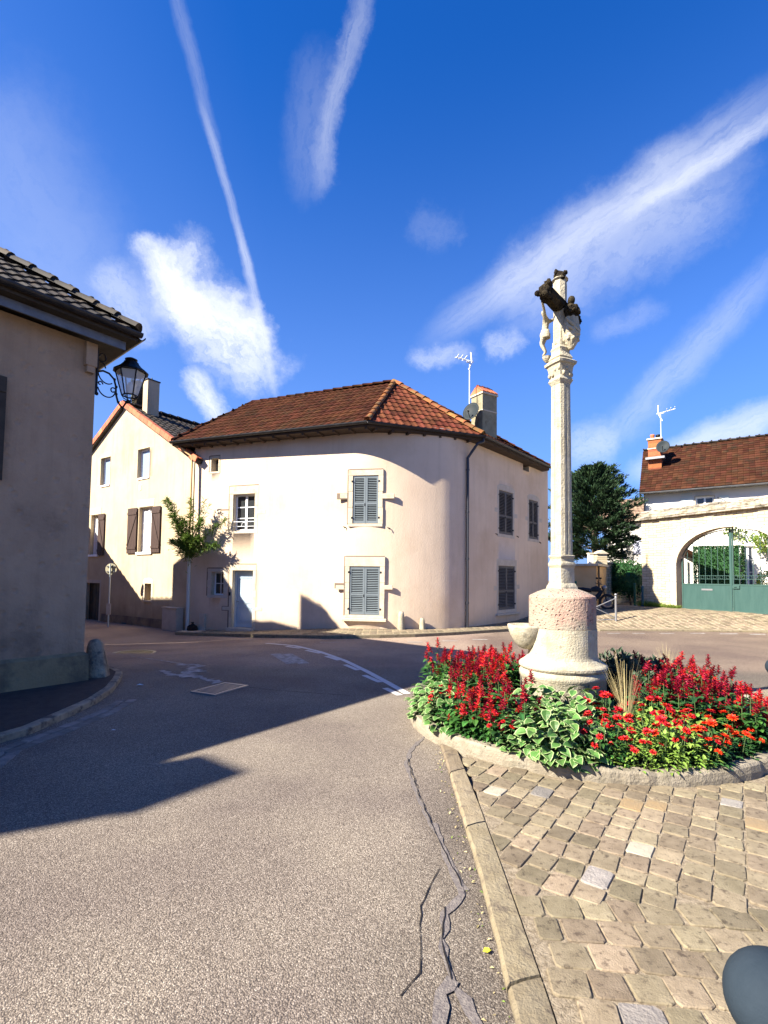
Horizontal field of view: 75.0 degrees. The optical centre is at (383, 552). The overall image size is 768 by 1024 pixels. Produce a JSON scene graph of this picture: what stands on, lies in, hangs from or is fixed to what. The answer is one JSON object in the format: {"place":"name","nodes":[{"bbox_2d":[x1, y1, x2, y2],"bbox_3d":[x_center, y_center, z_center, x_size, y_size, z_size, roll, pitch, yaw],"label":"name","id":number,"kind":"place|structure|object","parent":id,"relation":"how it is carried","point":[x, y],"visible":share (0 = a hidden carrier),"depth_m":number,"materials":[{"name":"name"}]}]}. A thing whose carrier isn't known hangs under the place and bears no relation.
{"place":"outdoors","nodes":[
{"label":"outdoors","id":0,"kind":"place"},
{"bbox_2d":[0,667,114,731],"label":"pavement","id":1,"kind":"structure","parent":0,"point":[19,708],"depth_m":6.43,"materials":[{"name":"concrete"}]},
{"bbox_2d":[86,639,109,677],"bbox_3d":[-4.557,1.739,7.966,0.393,0.727,0.371,1,-3,0],"label":"corner guard stone","id":2,"kind":"object","parent":1,"relation":"on","point":[98,663],"visible":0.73,"depth_m":7.87,"materials":[{"name":"grey stone"}]},
{"bbox_2d":[180,616,528,634],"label":"pavement","id":3,"kind":"structure","parent":0,"point":[198,630],"depth_m":16.03,"materials":[{"name":"grey concrete"}]},
{"bbox_2d":[0,581,767,1023],"bbox_3d":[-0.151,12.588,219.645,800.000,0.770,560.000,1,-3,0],"label":"road","id":4,"kind":"structure","parent":0,"point":[266,849],"depth_m":3.16,"materials":[{"name":"grey asphalt"}]},
{"bbox_2d":[0,667,122,742],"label":"kerb","id":5,"kind":"structure","parent":4,"relation":"on","point":[60,715],"depth_m":5.84,"materials":[{"name":"grey stone"}]},
{"bbox_2d":[0,699,135,768],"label":"gutter setts","id":6,"kind":"structure","parent":4,"relation":"on","point":[12,750],"depth_m":5.36,"materials":[{"name":"grey stone"}]},
{"bbox_2d":[0,247,145,692],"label":"shaded house","id":7,"kind":"structure","parent":4,"relation":"on","point":[54,336],"depth_m":7.28,"materials":[{"name":"white paint"}]},
{"bbox_2d":[95,348,148,409],"bbox_3d":[-4.276,-2.821,8.275,0.559,0.923,0.804,1,-3,0],"label":"street lantern","id":8,"kind":"object","parent":7,"relation":"attached to","point":[129,367],"visible":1,"depth_m":8.29,"materials":[{"name":"metal"}]},
{"bbox_2d":[105,563,116,626],"bbox_3d":[-10.405,1.612,18.938,0.430,2.404,0.130,1,-3,0],"label":"road sign","id":9,"kind":"object","parent":4,"relation":"on","point":[110,569],"visible":1,"depth_m":18.94,"materials":[{"name":"metal"}]},
{"bbox_2d":[85,378,203,629],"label":"gable house","id":10,"kind":"structure","parent":4,"relation":"on","point":[141,465],"depth_m":20.13,"materials":[{"name":"yellow paint"}]},
{"bbox_2d":[89,583,99,619],"bbox_3d":[-12.522,2.242,21.770,1.168,1.823,0.065,-1,-3,34],"label":"door","id":11,"kind":"structure","parent":10,"relation":"in","point":[94,587],"depth_m":21.82,"materials":[{"name":"brown wood"}]},
{"bbox_2d":[141,449,149,477],"bbox_3d":[-9.464,-3.550,20.018,0.865,1.174,0.050,-1,-3,34],"label":"window","id":12,"kind":"structure","parent":10,"relation":"in","point":[145,455],"depth_m":20.11,"materials":[{"name":"white glass"}]},
{"bbox_2d":[141,507,151,551],"bbox_3d":[-9.255,-0.895,19.716,0.950,1.773,0.058,-1,-3,34],"label":"window","id":13,"kind":"structure","parent":10,"relation":"in","point":[146,522],"depth_m":19.81,"materials":[{"name":"white glass"}]},
{"bbox_2d":[161,607,183,630],"bbox_3d":[-7.635,2.388,18.020,0.925,0.828,0.300,-1,-3,34],"label":"utility cabinet","id":14,"kind":"object","parent":4,"relation":"on","point":[172,618],"visible":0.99,"depth_m":17.84,"materials":[{"name":"grey metal"}]},
{"bbox_2d":[190,682,248,695],"bbox_3d":[-2.450,2.039,7.483,0.465,0.020,0.722,-1,-3,25],"label":"drain grate","id":15,"kind":"object","parent":4,"relation":"on","point":[219,689],"visible":1,"depth_m":7.44,"materials":[{"name":"grey metal"}]},
{"bbox_2d":[175,628,508,638],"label":"kerb","id":16,"kind":"structure","parent":4,"relation":"on","point":[315,636],"depth_m":14.87,"materials":[{"name":"stone"}]},
{"bbox_2d":[277,644,408,693],"bbox_3d":[-1.145,2.257,10.418,0.496,0.105,6.880,2,-3,-29],"label":"road marking","id":17,"kind":"object","parent":4,"relation":"on","point":[396,687],"visible":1,"depth_m":9.10,"materials":[{"name":"paint"}]},
{"bbox_2d":[169,379,550,630],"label":"corner house","id":18,"kind":"structure","parent":4,"relation":"on","point":[379,504],"depth_m":16.61,"materials":[{"name":"beige paint"}]},
{"bbox_2d":[161,495,229,572],"bbox_3d":[-6.487,-0.634,17.157,2.434,2.732,1.047,1,-3,0],"label":"tree","id":19,"kind":"object","parent":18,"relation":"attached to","point":[187,543],"visible":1,"depth_m":17.10,"materials":[{"name":"green plant"}]},
{"bbox_2d":[234,571,252,627],"bbox_3d":[-4.771,1.617,17.224,0.817,1.985,0.112,0,-3,19],"label":"door","id":20,"kind":"structure","parent":18,"relation":"in","point":[243,579],"depth_m":17.25,"materials":[{"name":"paint"}]},
{"bbox_2d":[235,494,254,530],"bbox_3d":[-4.766,-1.376,17.381,0.866,1.264,0.058,0,-3,19],"label":"window","id":21,"kind":"structure","parent":18,"relation":"in","point":[245,504],"depth_m":17.39,"materials":[{"name":"white paint"}]},
{"bbox_2d":[463,403,478,419],"bbox_3d":[3.224,-5.208,18.530,0.582,0.683,0.633,1,-3,0],"label":"satellite dish","id":22,"kind":"object","parent":18,"relation":"attached to","point":[470,411],"visible":1,"depth_m":18.48,"materials":[{"name":"metal"}]},
{"bbox_2d":[404,736,468,890],"bbox_3d":[0.345,1.908,4.120,0.329,0.001,2.804,1,-3,0],"label":"tar seam","id":23,"kind":"object","parent":4,"relation":"on","point":[414,787],"visible":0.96,"depth_m":4.00,"materials":[{"name":"grey asphalt"}]},
{"bbox_2d":[432,975,457,1023],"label":"tar seam","id":24,"kind":"object","parent":4,"relation":"on","point":[441,1006],"visible":1,"depth_m":2.00,"materials":[{"name":"grey asphalt"}]},
{"bbox_2d":[440,744,463,775],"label":"kerb","id":25,"kind":"structure","parent":4,"relation":"on","point":[452,759],"depth_m":4.61,"materials":[{"name":"stone"}]},
{"bbox_2d":[429,823,482,1023],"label":"tar seam","id":26,"kind":"object","parent":4,"relation":"on","point":[466,1003],"visible":1,"depth_m":2.46,"materials":[{"name":"grey asphalt"}]},
{"bbox_2d":[450,769,484,830],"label":"kerb","id":27,"kind":"structure","parent":4,"relation":"on","point":[470,809],"depth_m":3.77,"materials":[{"name":"stone"}]},
{"bbox_2d":[466,822,539,992],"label":"kerb","id":28,"kind":"structure","parent":4,"relation":"on","point":[517,961],"depth_m":2.48,"materials":[{"name":"stone"}]},
{"bbox_2d":[508,977,555,1023],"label":"kerb","id":29,"kind":"structure","parent":4,"relation":"on","point":[529,1002],"depth_m":1.96,"materials":[{"name":"stone"}]},
{"bbox_2d":[574,564,608,605],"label":"wall","id":30,"kind":"structure","parent":4,"relation":"on","point":[585,575],"depth_m":22.85,"materials":[{"name":"stone"}]},
{"bbox_2d":[548,460,648,562],"bbox_3d":[11.627,-1.105,27.650,5.798,7.897,5.791,3,-3,-33],"label":"conifer tree","id":31,"kind":"object","parent":4,"relation":"on","point":[597,484],"visible":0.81,"depth_m":26.68,"materials":[{"name":"green plant"}]},
{"bbox_2d":[582,499,643,565],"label":"house","id":32,"kind":"structure","parent":4,"relation":"on","point":[639,509],"depth_m":35.71,"materials":[{"name":"white paint"}]},
{"bbox_2d":[607,562,641,604],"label":"lane wall","id":33,"kind":"structure","parent":4,"relation":"on","point":[609,585],"depth_m":25.18,"materials":[{"name":"stone"}]},
{"bbox_2d":[610,559,641,604],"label":"garden hedge","id":34,"kind":"object","parent":4,"relation":"on","point":[626,575],"visible":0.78,"depth_m":24.52,"materials":[{"name":"green plant"}]},
{"bbox_2d":[597,629,767,632],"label":"kerb","id":35,"kind":"structure","parent":4,"relation":"on","point":[720,630],"depth_m":16.66,"materials":[{"name":"stone"}]},
{"bbox_2d":[635,495,767,607],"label":"gate wall","id":36,"kind":"structure","parent":4,"relation":"on","point":[669,536],"depth_m":21.53,"materials":[{"name":"paint"}]},
{"bbox_2d":[681,527,767,613],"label":"garden gate","id":37,"kind":"structure","parent":36,"relation":"attached to","point":[747,598],"depth_m":19.79,"materials":[{"name":"green metal"}]},
{"bbox_2d":[639,434,767,584],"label":"white house","id":38,"kind":"structure","parent":4,"relation":"on","point":[702,472],"depth_m":26.15,"materials":[{"name":"paint"}]},
{"bbox_2d":[742,546,753,583],"bbox_3d":[17.815,0.667,24.468,0.473,1.957,0.058,-1,-4,36],"label":"window","id":39,"kind":"structure","parent":38,"relation":"in","point":[749,552],"depth_m":24.43,"materials":[{"name":"white paint"}]},
{"bbox_2d":[0,0,767,580],"label":"sky","id":40,"kind":"structure","parent":0,"point":[284,197],"materials":[{"name":"blue"}]},
{"bbox_2d":[462,688,767,1023],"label":"plaza","id":41,"kind":"structure","parent":0,"point":[566,1011],"depth_m":2.64,"materials":[{"name":"beige stone"}]},
{"bbox_2d":[410,688,767,787],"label":"planter","id":42,"kind":"object","parent":41,"relation":"on","point":[747,768],"visible":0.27,"depth_m":4.23,"materials":[{"name":"stone"}]},
{"bbox_2d":[420,638,454,681],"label":"salvia plant","id":43,"kind":"object","parent":42,"relation":"on","point":[429,662],"visible":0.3,"depth_m":6.95,"materials":[{"name":"red plant"}]},
{"bbox_2d":[418,648,458,694],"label":"salvia plant","id":44,"kind":"object","parent":42,"relation":"on","point":[436,670],"visible":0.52,"depth_m":6.42,"materials":[{"name":"green plant"}]},
{"bbox_2d":[417,687,473,733],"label":"variegated plant","id":45,"kind":"object","parent":42,"relation":"on","point":[427,721],"visible":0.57,"depth_m":5.21,"materials":[{"name":"green plant"}]},
{"bbox_2d":[433,661,480,700],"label":"salvia plant","id":46,"kind":"object","parent":42,"relation":"on","point":[457,676],"visible":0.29,"depth_m":5.81,"materials":[{"name":"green plant"}]},
{"bbox_2d":[435,682,480,734],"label":"salvia plant","id":47,"kind":"object","parent":42,"relation":"on","point":[450,696],"visible":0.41,"depth_m":5.12,"materials":[{"name":"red plant"}]},
{"bbox_2d":[447,683,496,739],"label":"salvia plant","id":48,"kind":"object","parent":42,"relation":"on","point":[464,713],"visible":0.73,"depth_m":4.91,"materials":[{"name":"red plant"}]},
{"bbox_2d":[460,694,488,740],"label":"salvia plant","id":49,"kind":"object","parent":42,"relation":"on","point":[470,704],"visible":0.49,"depth_m":4.84,"materials":[{"name":"green plant"}]},
{"bbox_2d":[452,656,500,703],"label":"salvia plant","id":50,"kind":"object","parent":42,"relation":"on","point":[481,675],"visible":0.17,"depth_m":5.56,"materials":[{"name":"red plant"}]},
{"bbox_2d":[466,656,499,698],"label":"salvia plant","id":51,"kind":"object","parent":42,"relation":"on","point":[470,677],"visible":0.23,"depth_m":5.78,"materials":[{"name":"red plant"}]},
{"bbox_2d":[480,697,523,748],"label":"salvia plant","id":52,"kind":"object","parent":42,"relation":"on","point":[494,732],"visible":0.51,"depth_m":4.68,"materials":[{"name":"green plant"}]},
{"bbox_2d":[489,647,519,687],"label":"salvia plant","id":53,"kind":"object","parent":42,"relation":"on","point":[508,666],"visible":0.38,"depth_m":6.68,"materials":[{"name":"red plant"}]},
{"bbox_2d":[484,669,534,714],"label":"salvia plant","id":54,"kind":"object","parent":42,"relation":"on","point":[507,693],"visible":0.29,"depth_m":5.19,"materials":[{"name":"red plant"}]},
{"bbox_2d":[494,715,540,756],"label":"variegated plant","id":55,"kind":"object","parent":42,"relation":"on","point":[502,748],"visible":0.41,"depth_m":4.51,"materials":[{"name":"green plant"}]},
{"bbox_2d":[491,678,545,746],"bbox_3d":[1.286,1.524,4.754,0.575,0.634,0.605,0,-3,12],"label":"salvia plant","id":56,"kind":"object","parent":42,"relation":"on","point":[524,695],"visible":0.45,"depth_m":4.67,"materials":[{"name":"red plant"}]},
{"bbox_2d":[506,724,548,759],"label":"variegated plant","id":57,"kind":"object","parent":42,"relation":"on","point":[526,750],"visible":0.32,"depth_m":4.41,"materials":[{"name":"green plant"}]},
{"bbox_2d":[508,683,562,726],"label":"variegated plant","id":58,"kind":"object","parent":42,"relation":"on","point":[546,689],"visible":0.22,"depth_m":5.10,"materials":[{"name":"green plant"}]},
{"bbox_2d":[507,701,586,772],"bbox_3d":[1.441,1.601,4.459,0.674,0.488,0.676,2,-3,-17],"label":"variegated plant","id":59,"kind":"object","parent":42,"relation":"on","point":[530,731],"visible":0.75,"depth_m":4.30,"materials":[{"name":"green plant"}]},
{"bbox_2d":[507,269,607,714],"bbox_3d":[2.108,-0.785,6.149,1.157,5.532,1.014,1,-3,0],"label":"stone cross","id":60,"kind":"object","parent":42,"relation":"on","point":[556,636],"visible":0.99,"depth_m":5.97,"materials":[{"name":"beige stone"}]},
{"bbox_2d":[533,720,586,768],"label":"variegated plant","id":61,"kind":"object","parent":42,"relation":"on","point":[565,737],"visible":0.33,"depth_m":4.32,"materials":[{"name":"green plant"}]},
{"bbox_2d":[537,707,612,771],"bbox_3d":[1.682,1.613,4.438,0.632,0.457,0.634,-1,-3,24],"label":"variegated plant","id":62,"kind":"object","parent":42,"relation":"on","point":[575,726],"visible":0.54,"depth_m":4.30,"materials":[{"name":"green plant"}]},
{"bbox_2d":[541,722,608,771],"bbox_3d":[1.622,1.675,4.357,0.621,0.358,0.658,0,-3,20],"label":"variegated plant","id":63,"kind":"object","parent":42,"relation":"on","point":[555,743],"visible":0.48,"depth_m":4.20,"materials":[{"name":"green plant"}]},
{"bbox_2d":[540,686,612,724],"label":"variegated plant","id":64,"kind":"object","parent":42,"relation":"on","point":[586,694],"visible":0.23,"depth_m":5.11,"materials":[{"name":"green plant"}]},
{"bbox_2d":[551,690,622,750],"bbox_3d":[1.903,1.631,4.905,0.821,0.481,0.767,0,-3,21],"label":"variegated plant","id":65,"kind":"object","parent":42,"relation":"on","point":[580,706],"visible":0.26,"depth_m":4.84,"materials":[{"name":"green plant"}]},
{"bbox_2d":[578,713,629,762],"bbox_3d":[1.947,1.640,4.501,0.522,0.388,0.509,1,-3,1],"label":"red begonia","id":66,"kind":"object","parent":42,"relation":"on","point":[606,725],"visible":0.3,"depth_m":4.47,"materials":[{"name":"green plant"}]},
{"bbox_2d":[581,718,628,768],"bbox_3d":[1.891,1.631,4.317,0.441,0.426,0.446,1,-3,1],"label":"red begonia","id":67,"kind":"object","parent":42,"relation":"on","point":[609,736],"visible":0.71,"depth_m":4.27,"materials":[{"name":"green plant"}]},
{"bbox_2d":[583,693,627,735],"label":"red flowers","id":68,"kind":"object","parent":42,"relation":"on","point":[603,695],"visible":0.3,"depth_m":4.89,"materials":[{"name":"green plant"}]},
{"bbox_2d":[598,647,635,667],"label":"dark shrub","id":69,"kind":"object","parent":42,"relation":"on","point":[610,656],"visible":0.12,"depth_m":6.91,"materials":[{"name":"green plant"}]},
{"bbox_2d":[601,735,638,767],"bbox_3d":[2.014,1.701,4.278,0.314,0.261,0.321,1,-3,-14],"label":"red begonia","id":70,"kind":"object","parent":42,"relation":"on","point":[611,745],"visible":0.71,"depth_m":4.25,"materials":[{"name":"green plant"}]},
{"bbox_2d":[598,709,641,749],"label":"red zinnia","id":71,"kind":"object","parent":42,"relation":"on","point":[616,717],"visible":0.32,"depth_m":4.61,"materials":[{"name":"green plant"}]},
{"bbox_2d":[597,652,652,729],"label":"feather grass","id":72,"kind":"object","parent":42,"relation":"on","point":[624,707],"depth_m":4.95,"materials":[{"name":"plant"}]},
{"bbox_2d":[601,715,655,759],"bbox_3d":[2.216,1.661,4.549,0.509,0.351,0.500,1,-3,0],"label":"red zinnia","id":73,"kind":"object","parent":42,"relation":"on","point":[627,719],"visible":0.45,"depth_m":4.49,"materials":[{"name":"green plant"}]},
{"bbox_2d":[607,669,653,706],"bbox_3d":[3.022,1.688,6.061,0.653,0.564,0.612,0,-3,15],"label":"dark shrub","id":74,"kind":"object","parent":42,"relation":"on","point":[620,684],"visible":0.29,"depth_m":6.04,"materials":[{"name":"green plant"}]},
{"bbox_2d":[607,654,654,701],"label":"ornamental grass","id":75,"kind":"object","parent":42,"relation":"on","point":[627,661],"depth_m":6.24,"materials":[{"name":"green plant"}]},
{"bbox_2d":[610,731,656,773],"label":"red zinnia","id":76,"kind":"object","parent":42,"relation":"on","point":[633,749],"visible":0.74,"depth_m":4.22,"materials":[{"name":"green plant"}]},
{"bbox_2d":[627,735,668,771],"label":"red zinnia","id":77,"kind":"object","parent":42,"relation":"on","point":[652,751],"visible":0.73,"depth_m":4.22,"materials":[{"name":"green plant"}]},
{"bbox_2d":[622,695,674,739],"bbox_3d":[2.654,1.633,4.993,0.548,0.432,0.538,0,-3,8],"label":"red zinnia","id":78,"kind":"object","parent":42,"relation":"on","point":[650,697],"visible":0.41,"depth_m":4.95,"materials":[{"name":"green plant"}]},
{"bbox_2d":[622,704,675,751],"bbox_3d":[2.477,1.633,4.641,0.543,0.412,0.533,2,-3,-31],"label":"red zinnia","id":79,"kind":"object","parent":42,"relation":"on","point":[653,713],"visible":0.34,"depth_m":4.70,"materials":[{"name":"green plant"}]},
{"bbox_2d":[628,660,673,707],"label":"salvia plant","id":80,"kind":"object","parent":42,"relation":"on","point":[648,681],"visible":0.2,"depth_m":5.69,"materials":[{"name":"red plant"}]},
{"bbox_2d":[627,669,680,723],"bbox_3d":[2.909,1.551,5.395,0.587,0.639,0.600,0,-3,9],"label":"salvia plant","id":81,"kind":"object","parent":42,"relation":"on","point":[663,693],"visible":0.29,"depth_m":5.34,"materials":[{"name":"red plant"}]},
{"bbox_2d":[624,702,693,766],"bbox_3d":[2.424,1.585,4.456,0.600,0.506,0.564,0,-3,19],"label":"red zinnia","id":82,"kind":"object","parent":42,"relation":"on","point":[660,719],"visible":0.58,"depth_m":4.41,"materials":[{"name":"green plant"}]},
{"bbox_2d":[639,721,691,775],"bbox_3d":[2.376,1.633,4.270,0.452,0.402,0.480,1,-3,-12],"label":"red zinnia","id":83,"kind":"object","parent":42,"relation":"on","point":[646,730],"visible":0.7,"depth_m":4.20,"materials":[{"name":"green plant"}]},
{"bbox_2d":[650,672,696,720],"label":"salvia plant","id":84,"kind":"object","parent":42,"relation":"on","point":[680,682],"visible":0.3,"depth_m":5.27,"materials":[{"name":"red plant"}]},
{"bbox_2d":[645,680,704,729],"bbox_3d":[2.999,1.577,5.172,0.591,0.582,0.604,-1,-3,30],"label":"salvia plant","id":85,"kind":"object","parent":42,"relation":"on","point":[669,696],"visible":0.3,"depth_m":5.12,"materials":[{"name":"red plant"}]},
{"bbox_2d":[647,717,710,762],"bbox_3d":[2.620,1.660,4.504,0.538,0.363,0.528,1,-3,-1],"label":"red zinnia","id":86,"kind":"object","parent":42,"relation":"on","point":[679,721],"visible":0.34,"depth_m":4.42,"materials":[{"name":"green plant"}]},
{"bbox_2d":[648,714,712,771],"bbox_3d":[2.473,1.611,4.290,0.503,0.452,0.513,1,-3,-5],"label":"red zinnia","id":87,"kind":"object","parent":42,"relation":"on","point":[685,730],"visible":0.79,"depth_m":4.21,"materials":[{"name":"green plant"}]},
{"bbox_2d":[661,724,711,768],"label":"red zinnia","id":88,"kind":"object","parent":42,"relation":"on","point":[675,739],"visible":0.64,"depth_m":4.24,"materials":[{"name":"green plant"}]},
{"bbox_2d":[668,654,718,689],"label":"salvia plant","id":89,"kind":"object","parent":42,"relation":"on","point":[707,665],"visible":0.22,"depth_m":6.05,"materials":[{"name":"red plant"}]},
{"bbox_2d":[673,726,724,767],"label":"red zinnia","id":90,"kind":"object","parent":42,"relation":"on","point":[716,740],"visible":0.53,"depth_m":4.24,"materials":[{"name":"green plant"}]},
{"bbox_2d":[675,669,732,735],"bbox_3d":[3.178,1.520,4.960,0.542,0.689,0.583,2,-3,-16],"label":"salvia plant","id":91,"kind":"object","parent":42,"relation":"on","point":[710,703],"visible":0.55,"depth_m":4.90,"materials":[{"name":"red plant"}]},
{"bbox_2d":[679,708,734,750],"bbox_3d":[2.988,1.666,4.749,0.540,0.378,0.550,1,-3,-2],"label":"red zinnia","id":92,"kind":"object","parent":42,"relation":"on","point":[698,714],"visible":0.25,"depth_m":4.72,"materials":[{"name":"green plant"}]},
{"bbox_2d":[684,735,731,766],"bbox_3d":[2.792,1.706,4.318,0.386,0.271,0.389,-2,-4,40],"label":"orange begonia","id":93,"kind":"object","parent":42,"relation":"on","point":[718,749],"visible":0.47,"depth_m":4.25,"materials":[{"name":"green plant"}]},
{"bbox_2d":[686,721,736,770],"bbox_3d":[2.760,1.650,4.267,0.428,0.380,0.431,-1,-3,27],"label":"orange begonia","id":94,"kind":"object","parent":42,"relation":"on","point":[696,728],"visible":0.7,"depth_m":4.24,"materials":[{"name":"green plant"}]},
{"bbox_2d":[689,715,743,762],"bbox_3d":[2.936,1.650,4.419,0.434,0.392,0.437,1,-3,0],"label":"orange begonia","id":95,"kind":"object","parent":42,"relation":"on","point":[711,722],"visible":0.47,"depth_m":4.39,"materials":[{"name":"green plant"}]},
{"bbox_2d":[700,671,748,704],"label":"salvia plant","id":96,"kind":"object","parent":42,"relation":"on","point":[734,697],"visible":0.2,"depth_m":5.27,"materials":[{"name":"red plant"}]},
{"bbox_2d":[705,679,756,734],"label":"salvia plant","id":97,"kind":"object","parent":42,"relation":"on","point":[725,691],"visible":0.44,"depth_m":4.87,"materials":[{"name":"red plant"}]},
{"bbox_2d":[713,680,767,750],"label":"salvia plant","id":98,"kind":"object","parent":42,"relation":"on","point":[761,722],"visible":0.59,"depth_m":4.70,"materials":[{"name":"red plant"}]},
{"bbox_2d":[721,728,759,760],"bbox_3d":[3.169,1.713,4.477,0.362,0.284,0.360,0,-3,21],"label":"orange begonia","id":99,"kind":"object","parent":42,"relation":"on","point":[745,732],"visible":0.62,"depth_m":4.42,"materials":[{"name":"green plant"}]},
{"bbox_2d":[725,696,767,751],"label":"salvia plant","id":100,"kind":"object","parent":42,"relation":"on","point":[755,711],"visible":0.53,"depth_m":4.60,"materials":[{"name":"red plant"}]},
{"bbox_2d":[722,945,767,1023],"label":"ball bollard","id":101,"kind":"object","parent":41,"relation":"on","point":[745,981],"visible":1,"depth_m":1.21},
{"bbox_2d":[596,605,767,629],"bbox_3d":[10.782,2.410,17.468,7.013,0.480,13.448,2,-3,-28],"label":"forecourt","id":102,"kind":"structure","parent":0,"point":[672,620],"depth_m":17.77,"materials":[{"name":"beige stone"}]},
{"bbox_2d":[578,577,614,608],"bbox_3d":[8.492,1.674,20.487,1.848,1.324,0.681,-1,-3,23],"label":"parked motorcycle","id":103,"kind":"object","parent":102,"relation":"on","point":[598,590],"visible":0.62,"depth_m":20.26,"materials":[{"name":"black metal"}]},
{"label":"garden ground","id":104,"kind":"structure","parent":0,"visible":0},
{"bbox_2d":[692,544,745,584],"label":"clipped shrub","id":105,"kind":"object","parent":104,"relation":"on","point":[703,553],"visible":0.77,"depth_m":23.96,"materials":[{"name":"green plant"}]},
{"bbox_2d":[724,527,767,560],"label":"wisteria","id":106,"kind":"object","parent":104,"relation":"on","point":[756,540],"visible":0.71,"depth_m":23.80,"materials":[{"name":"green plant"}]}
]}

